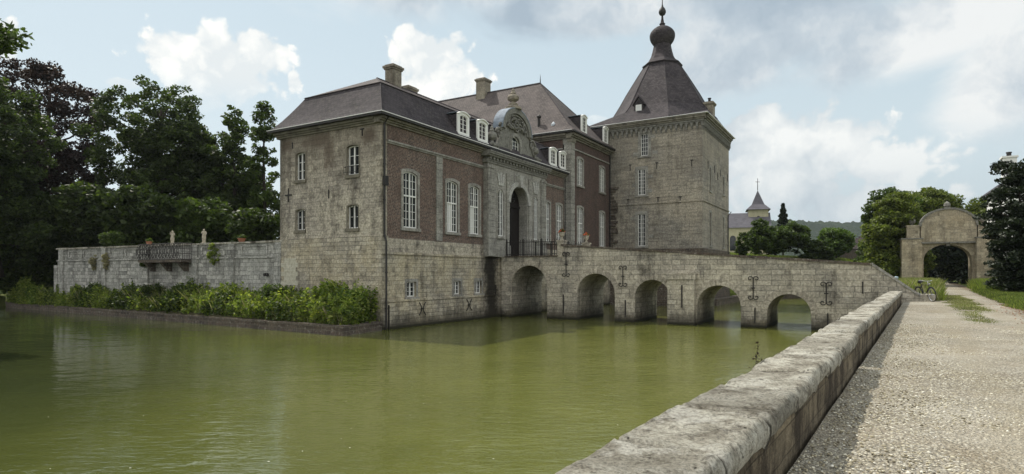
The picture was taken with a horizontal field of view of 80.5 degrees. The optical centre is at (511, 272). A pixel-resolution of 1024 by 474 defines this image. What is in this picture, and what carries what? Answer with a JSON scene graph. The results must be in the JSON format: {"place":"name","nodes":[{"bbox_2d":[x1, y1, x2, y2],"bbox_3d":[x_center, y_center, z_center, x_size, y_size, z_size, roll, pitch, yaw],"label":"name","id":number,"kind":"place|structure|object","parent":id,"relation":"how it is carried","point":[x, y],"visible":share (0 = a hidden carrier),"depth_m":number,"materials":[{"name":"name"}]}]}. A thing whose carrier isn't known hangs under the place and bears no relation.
{"place":"outdoors","nodes":[
{"label":"outdoors","id":0,"kind":"place"},
{"bbox_2d":[64,304,368,324],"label":"soil","id":1,"kind":"structure","parent":0,"point":[192,313],"depth_m":36.25,"materials":[{"name":"brown soil"}]},
{"bbox_2d":[136,282,165,300],"bbox_3d":[-24.093,1.495,40.374,1.794,1.814,1.490,0,0,36],"label":"bush","id":2,"kind":"object","parent":1,"relation":"on","point":[146,288],"visible":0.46,"depth_m":40.20,"materials":[{"name":"green plant"}]},
{"bbox_2d":[37,285,349,324],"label":"reeds","id":3,"kind":"object","parent":1,"relation":"on","point":[244,302],"visible":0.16,"depth_m":35.06,"materials":[{"name":"green plant"}]},
{"bbox_2d":[251,283,294,301],"bbox_3d":[-13.463,1.581,34.472,2.550,2.041,1.573,0,0,0],"label":"bush","id":4,"kind":"object","parent":1,"relation":"on","point":[268,288],"visible":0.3,"depth_m":34.18,"materials":[{"name":"green plant"}]},
{"bbox_2d":[0,298,817,473],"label":"water","id":5,"kind":"structure","parent":0,"point":[540,393],"depth_m":15.56,"materials":[{"name":"green liquid"}]},
{"bbox_2d":[0,260,1006,306],"bbox_3d":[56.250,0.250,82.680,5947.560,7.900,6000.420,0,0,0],"label":"ground","id":6,"kind":"structure","parent":0,"point":[3,298],"depth_m":56.05,"materials":[{"name":"green plant"}]},
{"bbox_2d":[0,253,57,295],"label":"bush","id":7,"kind":"object","parent":6,"relation":"on","point":[39,273],"visible":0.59,"depth_m":52.97,"materials":[{"name":"green plant"}]},
{"bbox_2d":[0,74,67,277],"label":"tree","id":8,"kind":"object","parent":6,"relation":"on","point":[18,230],"visible":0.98,"depth_m":50.12,"materials":[{"name":"green plant"}]},
{"bbox_2d":[5,190,67,263],"bbox_3d":[-42.528,-3.827,54.859,7.495,7.491,6.619,0,0,0],"label":"bush","id":9,"kind":"object","parent":6,"relation":"on","point":[44,195],"visible":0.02,"depth_m":53.39,"materials":[{"name":"green plant"}]},
{"bbox_2d":[0,56,114,196],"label":"copper beech","id":10,"kind":"object","parent":6,"relation":"on","point":[70,160],"visible":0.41,"depth_m":60.64,"materials":[{"name":"brown plant"}]},
{"bbox_2d":[45,171,77,195],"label":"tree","id":11,"kind":"object","parent":6,"relation":"on","point":[46,192],"depth_m":68.62,"materials":[{"name":"green plant"}]},
{"bbox_2d":[41,180,115,247],"bbox_3d":[-37.374,-4.630,53.539,7.170,7.133,6.374,0,0,0],"label":"bush","id":12,"kind":"object","parent":6,"relation":"on","point":[77,208],"visible":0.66,"depth_m":51.73,"materials":[{"name":"green plant"}]},
{"bbox_2d":[97,230,125,246],"bbox_3d":[-31.864,-2.553,47.944,1.933,1.717,1.775,0,0,0],"label":"shrub","id":13,"kind":"object","parent":6,"relation":"on","point":[113,238],"visible":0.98,"depth_m":47.74,"materials":[{"name":"green plant"}]},
{"bbox_2d":[95,183,177,246],"bbox_3d":[-31.800,-4.485,52.156,6.915,6.657,6.101,0,0,0],"label":"bush","id":14,"kind":"object","parent":6,"relation":"on","point":[139,215],"visible":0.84,"depth_m":50.82,"materials":[{"name":"green plant"}]},
{"bbox_2d":[67,74,226,201],"bbox_3d":[-35.495,-10.671,60.157,13.748,18.215,11.989,0,0,0],"label":"tree","id":15,"kind":"object","parent":6,"relation":"on","point":[182,129],"visible":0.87,"depth_m":57.75,"materials":[{"name":"green plant"}]},
{"bbox_2d":[54,240,281,294],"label":"garden wall","id":16,"kind":"structure","parent":6,"relation":"on","point":[256,265],"depth_m":40.35,"materials":[{"name":"stone"}]},
{"bbox_2d":[88,255,97,271],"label":"wall plant","id":17,"kind":"object","parent":16,"relation":"attached to","point":[92,261],"depth_m":44.82,"materials":[{"name":"green plant"}]},
{"bbox_2d":[101,252,109,269],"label":"wall plant","id":18,"kind":"object","parent":16,"relation":"attached to","point":[105,259],"depth_m":44.06,"materials":[{"name":"green plant"}]},
{"bbox_2d":[145,238,152,244],"bbox_3d":[-25.579,-2.213,42.632,0.503,0.566,0.465,0,0,-34],"label":"flower pot","id":19,"kind":"object","parent":16,"relation":"on","point":[149,241],"visible":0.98,"depth_m":42.51,"materials":[{"name":"ceramic"}]},
{"bbox_2d":[136,243,192,270],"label":"balcony","id":20,"kind":"structure","parent":16,"relation":"attached to","point":[150,264],"depth_m":39.93,"materials":[{"name":"metal"}]},
{"bbox_2d":[170,231,174,242],"bbox_3d":[-23.236,-2.414,41.381,0.340,0.967,0.324,0,0,0],"label":"statue","id":21,"kind":"object","parent":16,"relation":"on","point":[172,234],"visible":0.94,"depth_m":41.30,"materials":[{"name":"stone"}]},
{"bbox_2d":[201,229,206,242],"bbox_3d":[-20.278,-2.414,39.808,0.340,0.967,0.323,0,0,0],"label":"statue","id":22,"kind":"object","parent":16,"relation":"on","point":[204,232],"visible":0.98,"depth_m":39.74,"materials":[{"name":"stone"}]},
{"bbox_2d":[206,243,220,265],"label":"wall plant","id":23,"kind":"object","parent":16,"relation":"attached to","point":[210,254],"depth_m":38.38,"materials":[{"name":"green plant"}]},
{"bbox_2d":[237,234,246,241],"bbox_3d":[-16.997,-2.186,38.078,0.536,0.513,0.561,0,0,41],"label":"flower pot","id":24,"kind":"object","parent":16,"relation":"on","point":[241,237],"visible":0.98,"depth_m":37.95,"materials":[{"name":"ceramic"}]},
{"bbox_2d":[5,301,382,335],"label":"ledge wall","id":25,"kind":"structure","parent":6,"relation":"on","point":[330,329],"depth_m":33.99,"materials":[{"name":"grey stone"}]},
{"bbox_2d":[6,276,379,324],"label":"weeds","id":26,"kind":"object","parent":25,"relation":"on","point":[24,291],"visible":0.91,"depth_m":35.51,"materials":[{"name":"green plant"}]},
{"bbox_2d":[166,196,232,243],"bbox_3d":[-27.037,-3.979,52.962,5.833,5.530,5.748,0,0,0],"label":"bush","id":27,"kind":"object","parent":6,"relation":"on","point":[193,218],"visible":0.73,"depth_m":51.37,"materials":[{"name":"green plant"}]},
{"bbox_2d":[173,131,260,238],"bbox_3d":[-29.252,-7.870,61.074,8.297,12.623,7.830,0,0,0],"label":"tree","id":28,"kind":"object","parent":6,"relation":"on","point":[205,150],"visible":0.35,"depth_m":58.99,"materials":[{"name":"green plant"}]},
{"bbox_2d":[181,167,262,240],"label":"tree","id":29,"kind":"object","parent":6,"relation":"on","point":[227,182],"visible":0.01,"depth_m":68.37,"materials":[{"name":"green plant"}]},
{"bbox_2d":[200,105,250,238],"bbox_3d":[-27.748,-9.045,60.178,5.811,14.918,4.331,0,0,0],"label":"tree","id":30,"kind":"object","parent":6,"relation":"on","point":[237,134],"visible":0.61,"depth_m":59.39,"materials":[{"name":"green plant"}]},
{"bbox_2d":[224,207,278,241],"bbox_3d":[-22.233,-3.413,51.967,4.760,4.547,4.554,0,0,0],"label":"bush","id":31,"kind":"object","parent":6,"relation":"on","point":[254,224],"visible":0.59,"depth_m":50.86,"materials":[{"name":"green plant"}]},
{"bbox_2d":[243,100,279,229],"bbox_3d":[-23.734,-9.191,59.038,4.960,15.205,4.155,0,0,0],"label":"tree","id":32,"kind":"object","parent":6,"relation":"on","point":[256,172],"visible":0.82,"depth_m":58.37,"materials":[{"name":"green plant"}]},
{"bbox_2d":[275,213,279,239],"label":"tree","id":33,"kind":"object","parent":6,"relation":"on","point":[278,236],"visible":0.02,"depth_m":70.21,"materials":[{"name":"green plant"}]},
{"bbox_2d":[267,63,569,329],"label":"castle wing","id":34,"kind":"structure","parent":6,"relation":"on","point":[412,205],"depth_m":35.04,"materials":[{"name":"beige stone"}]},
{"bbox_2d":[294,151,305,183],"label":"window","id":35,"kind":"structure","parent":34,"relation":"in","point":[301,157],"depth_m":35.04,"materials":[{"name":"white paint"}]},
{"bbox_2d":[294,208,305,232],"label":"window","id":36,"kind":"structure","parent":34,"relation":"in","point":[302,213],"depth_m":35.04,"materials":[{"name":"white paint"}]},
{"bbox_2d":[343,144,359,178],"bbox_3d":[-8.615,-6.070,32.787,1.080,1.840,0.432,0,0,31],"label":"window","id":37,"kind":"structure","parent":34,"relation":"in","point":[354,151],"depth_m":32.89,"materials":[{"name":"white paint"}]},
{"bbox_2d":[345,204,359,231],"bbox_3d":[-8.596,-2.995,32.840,1.020,1.490,0.322,0,0,31],"label":"window","id":38,"kind":"structure","parent":34,"relation":"in","point":[353,210],"depth_m":32.89,"materials":[{"name":"white paint"}]},
{"bbox_2d":[400,168,420,231],"bbox_3d":[-5.689,-4.065,33.718,0.260,3.470,1.640,0,0,31],"label":"window","id":39,"kind":"structure","parent":34,"relation":"in","point":[408,180],"depth_m":33.73,"materials":[{"name":"white stone"}]},
{"bbox_2d":[404,279,419,298],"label":"window","id":40,"kind":"structure","parent":34,"relation":"in","point":[409,283],"depth_m":33.82,"materials":[{"name":"grey stone"}]},
{"bbox_2d":[444,178,460,235],"bbox_3d":[-3.685,-4.065,37.088,0.260,3.470,1.560,0,0,31],"label":"window","id":41,"kind":"structure","parent":34,"relation":"in","point":[451,227],"depth_m":37.10,"materials":[{"name":"white stone"}]},
{"bbox_2d":[452,278,463,296],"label":"window","id":42,"kind":"structure","parent":34,"relation":"in","point":[455,281],"depth_m":37.50,"materials":[{"name":"grey stone"}]},
{"bbox_2d":[468,183,481,237],"bbox_3d":[-2.453,-4.065,39.159,0.260,3.470,1.540,0,0,31],"label":"window","id":43,"kind":"structure","parent":34,"relation":"in","point":[472,191],"depth_m":39.19,"materials":[{"name":"white stone"}]},
{"bbox_2d":[473,278,484,294],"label":"window","id":44,"kind":"structure","parent":34,"relation":"in","point":[476,280],"depth_m":39.60,"materials":[{"name":"grey stone"}]},
{"bbox_2d":[496,187,505,238],"bbox_3d":[-0.793,-4.080,41.237,0.230,3.500,1.010,0,0,31],"label":"window","id":45,"kind":"structure","parent":34,"relation":"in","point":[500,196],"depth_m":41.25,"materials":[{"name":"white wood"}]},
{"bbox_2d":[509,190,519,255],"bbox_3d":[-0.080,-3.655,43.681,0.258,5.070,2.540,0,0,31],"label":"door","id":46,"kind":"structure","parent":34,"relation":"in","point":[514,204],"depth_m":44.16,"materials":[{"name":"brown wood"}]},
{"bbox_2d":[510,133,521,153],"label":"window","id":47,"kind":"structure","parent":34,"relation":"in","point":[513,141],"depth_m":43.67,"materials":[{"name":"grey stone"}]},
{"bbox_2d":[532,195,539,241],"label":"window","id":48,"kind":"structure","parent":34,"relation":"in","point":[535,202],"depth_m":45.55,"materials":[{"name":"white wood"}]},
{"bbox_2d":[546,200,550,243],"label":"window","id":49,"kind":"structure","parent":34,"relation":"in","point":[547,205],"depth_m":48.12,"materials":[{"name":"white wood"}]},
{"bbox_2d":[555,202,562,243],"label":"window","id":50,"kind":"structure","parent":34,"relation":"in","point":[558,205],"depth_m":49.76,"materials":[{"name":"white wood"}]},
{"bbox_2d":[439,76,615,304],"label":"castle main block","id":51,"kind":"structure","parent":6,"relation":"on","point":[556,122],"depth_m":54.18,"materials":[{"name":"brick"}]},
{"bbox_2d":[576,205,583,244],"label":"window","id":52,"kind":"structure","parent":51,"relation":"in","point":[579,211],"depth_m":51.91,"materials":[{"name":"white wood"}]},
{"bbox_2d":[576,156,584,188],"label":"window","id":53,"kind":"structure","parent":51,"relation":"in","point":[579,159],"depth_m":51.91,"materials":[{"name":"white wood"}]},
{"bbox_2d":[599,210,604,246],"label":"window","id":54,"kind":"structure","parent":51,"relation":"in","point":[601,216],"depth_m":56.12,"materials":[{"name":"white stone"}]},
{"bbox_2d":[599,165,605,194],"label":"window","id":55,"kind":"structure","parent":51,"relation":"in","point":[601,170],"depth_m":56.12,"materials":[{"name":"white stone"}]},
{"bbox_2d":[590,0,735,305],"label":"castle tower","id":56,"kind":"structure","parent":6,"relation":"on","point":[670,138],"depth_m":56.33,"materials":[{"name":"stone"}]},
{"bbox_2d":[634,166,648,196],"bbox_3d":[12.081,-8.495,56.286,1.320,2.850,0.250,0,0,31],"label":"window","id":57,"kind":"structure","parent":56,"relation":"in","point":[641,176],"depth_m":56.32,"materials":[{"name":"white stone"}]},
{"bbox_2d":[634,211,648,247],"bbox_3d":[12.081,-4.025,56.286,1.320,3.430,0.250,0,0,31],"label":"window","id":58,"kind":"structure","parent":56,"relation":"in","point":[641,217],"depth_m":56.34,"materials":[{"name":"white stone"}]},
{"bbox_2d":[637,130,650,157],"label":"window","id":59,"kind":"structure","parent":56,"relation":"in","point":[644,141],"depth_m":56.21,"materials":[{"name":"white stone"}]},
{"bbox_2d":[709,165,712,192],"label":"window","id":60,"kind":"structure","parent":56,"relation":"in","point":[710,166],"depth_m":55.93,"materials":[{"name":"grey stone"}]},
{"bbox_2d":[709,210,712,246],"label":"window","id":61,"kind":"structure","parent":56,"relation":"in","point":[710,211],"depth_m":55.93,"materials":[{"name":"grey stone"}]},
{"bbox_2d":[722,215,724,248],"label":"window","id":62,"kind":"structure","parent":56,"relation":"in","point":[723,215],"depth_m":61.26,"materials":[{"name":"grey stone"}]},
{"bbox_2d":[555,332,857,473],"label":"parapet wall","id":63,"kind":"structure","parent":6,"relation":"on","point":[766,415],"depth_m":3.87,"materials":[{"name":"stone"}]},
{"bbox_2d":[748,342,761,367],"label":"wall plant","id":64,"kind":"object","parent":63,"relation":"attached to","point":[756,355],"depth_m":5.97,"materials":[{"name":"green plant"}]},
{"bbox_2d":[501,238,934,329],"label":"stone bridge","id":65,"kind":"structure","parent":6,"relation":"on","point":[578,276],"depth_m":35.31,"materials":[{"name":"stone"}]},
{"bbox_2d":[558,229,565,239],"bbox_3d":[3.240,-2.541,39.508,0.488,0.782,0.473,0,0,-41],"label":"flower pot","id":66,"kind":"object","parent":65,"relation":"on","point":[561,232],"visible":1,"depth_m":39.41,"materials":[{"name":"beige stone"}]},
{"bbox_2d":[583,232,589,241],"bbox_3d":[5.279,-2.534,42.916,0.506,0.767,0.489,0,0,0],"label":"flower pot","id":67,"kind":"object","parent":65,"relation":"on","point":[586,235],"visible":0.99,"depth_m":42.82,"materials":[{"name":"beige stone"}]},
{"bbox_2d":[733,232,751,254],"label":"shrub","id":68,"kind":"object","parent":6,"relation":"on","point":[742,248],"visible":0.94,"depth_m":75.67,"materials":[{"name":"green plant"}]},
{"bbox_2d":[729,178,771,253],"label":"church","id":69,"kind":"structure","parent":6,"relation":"on","point":[755,210],"depth_m":150.22,"materials":[{"name":"paint"}]},
{"bbox_2d":[730,236,735,250],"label":"nave window","id":70,"kind":"structure","parent":69,"relation":"in","point":[732,239],"depth_m":149.06,"materials":[{"name":"grey glass"}]},
{"bbox_2d":[714,294,800,305],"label":"bank kerb","id":71,"kind":"structure","parent":6,"relation":"on","point":[726,300],"depth_m":59.54,"materials":[{"name":"grey stone"}]},
{"bbox_2d":[742,218,775,254],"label":"young tree","id":72,"kind":"object","parent":6,"relation":"on","point":[759,235],"visible":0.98,"depth_m":79.35,"materials":[{"name":"green plant"}]},
{"bbox_2d":[774,203,795,255],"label":"fir tree","id":73,"kind":"object","parent":6,"relation":"on","point":[783,220],"visible":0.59,"depth_m":119.51,"materials":[{"name":"green plant"}]},
{"bbox_2d":[761,220,810,254],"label":"orchard tree","id":74,"kind":"object","parent":6,"relation":"on","point":[792,233],"visible":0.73,"depth_m":82.66,"materials":[{"name":"green plant"}]},
{"bbox_2d":[730,252,854,294],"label":"meadow grass","id":75,"kind":"structure","parent":6,"relation":"on","point":[837,259],"depth_m":82.89,"materials":[{"name":"green plant"}]},
{"bbox_2d":[792,239,835,259],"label":"orchard tree","id":76,"kind":"object","parent":6,"relation":"on","point":[817,249],"visible":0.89,"depth_m":82.01,"materials":[{"name":"green plant"}]},
{"bbox_2d":[817,227,856,257],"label":"round tree","id":77,"kind":"object","parent":6,"relation":"on","point":[838,240],"visible":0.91,"depth_m":90.75,"materials":[{"name":"green plant"}]},
{"bbox_2d":[838,249,863,259],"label":"boundary wall","id":78,"kind":"structure","parent":6,"relation":"on","point":[852,254],"depth_m":96.00,"materials":[{"name":"stone"}]},
{"bbox_2d":[853,238,866,248],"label":"farm building","id":79,"kind":"structure","parent":6,"relation":"on","point":[857,242],"depth_m":106.64,"materials":[{"name":"grey stone"}]},
{"bbox_2d":[818,291,902,371],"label":"parapet wall","id":80,"kind":"structure","parent":6,"relation":"on","point":[868,323],"depth_m":12.37,"materials":[{"name":"stone"}]},
{"bbox_2d":[853,186,923,261],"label":"lime tree","id":81,"kind":"object","parent":6,"relation":"on","point":[867,216],"visible":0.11,"depth_m":72.15,"materials":[{"name":"green plant"}]},
{"bbox_2d":[857,190,922,277],"bbox_3d":[40.117,-3.553,63.853,6.107,10.271,5.460,0,0,-18],"label":"lime tree","id":82,"kind":"object","parent":6,"relation":"on","point":[882,251],"visible":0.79,"depth_m":62.97,"materials":[{"name":"green plant"}]},
{"bbox_2d":[884,199,936,277],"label":"lime tree","id":83,"kind":"object","parent":6,"relation":"on","point":[928,260],"visible":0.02,"depth_m":66.23,"materials":[{"name":"green plant"}]},
{"bbox_2d":[898,277,948,300],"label":"tall grass","id":84,"kind":"structure","parent":6,"relation":"on","point":[938,285],"depth_m":31.29,"materials":[{"name":"green plant"}]},
{"bbox_2d":[926,270,946,281],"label":"bush","id":85,"kind":"object","parent":6,"relation":"on","point":[932,274],"visible":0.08,"depth_m":89.26,"materials":[{"name":"green plant"}]},
{"bbox_2d":[911,186,965,213],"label":"lime tree","id":86,"kind":"object","parent":6,"relation":"on","point":[933,198],"visible":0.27,"depth_m":72.31,"materials":[{"name":"green plant"}]},
{"bbox_2d":[898,201,993,282],"bbox_3d":[43.843,-2.600,60.420,8.710,9.200,2.290,0,0,24],"label":"gateway","id":87,"kind":"object","parent":6,"relation":"on","point":[948,225],"visible":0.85,"depth_m":60.18,"materials":[{"name":"stone"}]},
{"bbox_2d":[931,207,981,283],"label":"tree","id":88,"kind":"object","parent":6,"relation":"on","point":[951,263],"visible":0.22,"depth_m":75.26,"materials":[{"name":"green plant"}]},
{"bbox_2d":[964,196,986,222],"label":"lime tree","id":89,"kind":"object","parent":6,"relation":"on","point":[973,206],"visible":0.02,"depth_m":73.53,"materials":[{"name":"green plant"}]},
{"bbox_2d":[965,277,992,289],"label":"tall grass","id":90,"kind":"structure","parent":6,"relation":"on","point":[974,284],"depth_m":47.13,"materials":[{"name":"green plant"}]},
{"bbox_2d":[985,277,1002,289],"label":"shrub","id":91,"kind":"object","parent":6,"relation":"on","point":[995,287],"visible":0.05,"depth_m":41.62,"materials":[{"name":"green plant"}]},
{"bbox_2d":[969,288,1023,310],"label":"verge grass","id":92,"kind":"structure","parent":6,"relation":"on","point":[1015,299],"depth_m":31.01,"materials":[{"name":"green plant"}]},
{"bbox_2d":[972,158,1023,291],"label":"yew tree","id":93,"kind":"object","parent":6,"relation":"on","point":[1006,265],"visible":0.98,"depth_m":37.29,"materials":[{"name":"green plant"}]},
{"bbox_2d":[983,152,1023,256],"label":"white house","id":94,"kind":"structure","parent":6,"relation":"on","point":[1009,157],"depth_m":55.09,"materials":[{"name":"blue stone"}]},
{"bbox_2d":[1008,176,1023,281],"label":"yew tree","id":95,"kind":"object","parent":6,"relation":"on","point":[1021,178],"visible":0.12,"depth_m":37.89,"materials":[{"name":"green plant"}]},
{"bbox_2d":[0,0,1023,237],"label":"sky","id":96,"kind":"structure","parent":0,"point":[828,104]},
{"bbox_2d":[771,219,862,255],"bbox_3d":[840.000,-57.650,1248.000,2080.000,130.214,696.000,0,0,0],"label":"hills","id":97,"kind":"structure","parent":0,"point":[815,227],"depth_m":1241.25,"materials":[{"name":"green plant"}]},
{"bbox_2d":[787,281,1023,473],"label":"gravel drive","id":98,"kind":"structure","parent":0,"point":[995,451],"depth_m":6.50,"materials":[{"name":"beige gravel"}]},
{"bbox_2d":[789,323,1023,473],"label":"loose gravel","id":99,"kind":"structure","parent":98,"relation":"on","point":[848,456],"depth_m":6.22,"materials":[{"name":"beige gravel"}]},
{"bbox_2d":[915,280,936,301],"bbox_3d":[20.013,0.864,29.435,0.580,1.040,1.866,0,0,0],"label":"bicycle","id":100,"kind":"object","parent":98,"relation":"on","point":[919,287],"visible":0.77,"depth_m":29.16,"materials":[{"name":"metal"}]},
{"bbox_2d":[941,295,996,311],"bbox_3d":[21.733,1.343,29.373,1.526,0.115,19.010,0,0,34],"label":"grass strip","id":101,"kind":"object","parent":98,"relation":"on","point":[959,301],"depth_m":26.21,"materials":[{"name":"green plant"}]},
{"bbox_2d":[956,310,998,323],"bbox_3d":[14.493,1.360,18.863,1.259,0.080,8.513,0,0,34],"label":"grass strip","id":102,"kind":"object","parent":98,"relation":"on","point":[977,315],"depth_m":18.44,"materials":[{"name":"green plant"}]},
{"bbox_2d":[994,304,1023,327],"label":"fallen leaves","id":103,"kind":"object","parent":98,"relation":"on","point":[1012,310],"visible":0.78,"depth_m":21.63,"materials":[{"name":"beige plant"}]},
{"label":"bank","id":104,"kind":"structure","parent":0,"visible":0},
{"bbox_2d":[0,18,33,57],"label":"tree","id":105,"kind":"object","parent":104,"relation":"on","point":[8,38],"visible":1,"depth_m":29.45,"materials":[{"name":"green plant"}]}
]}

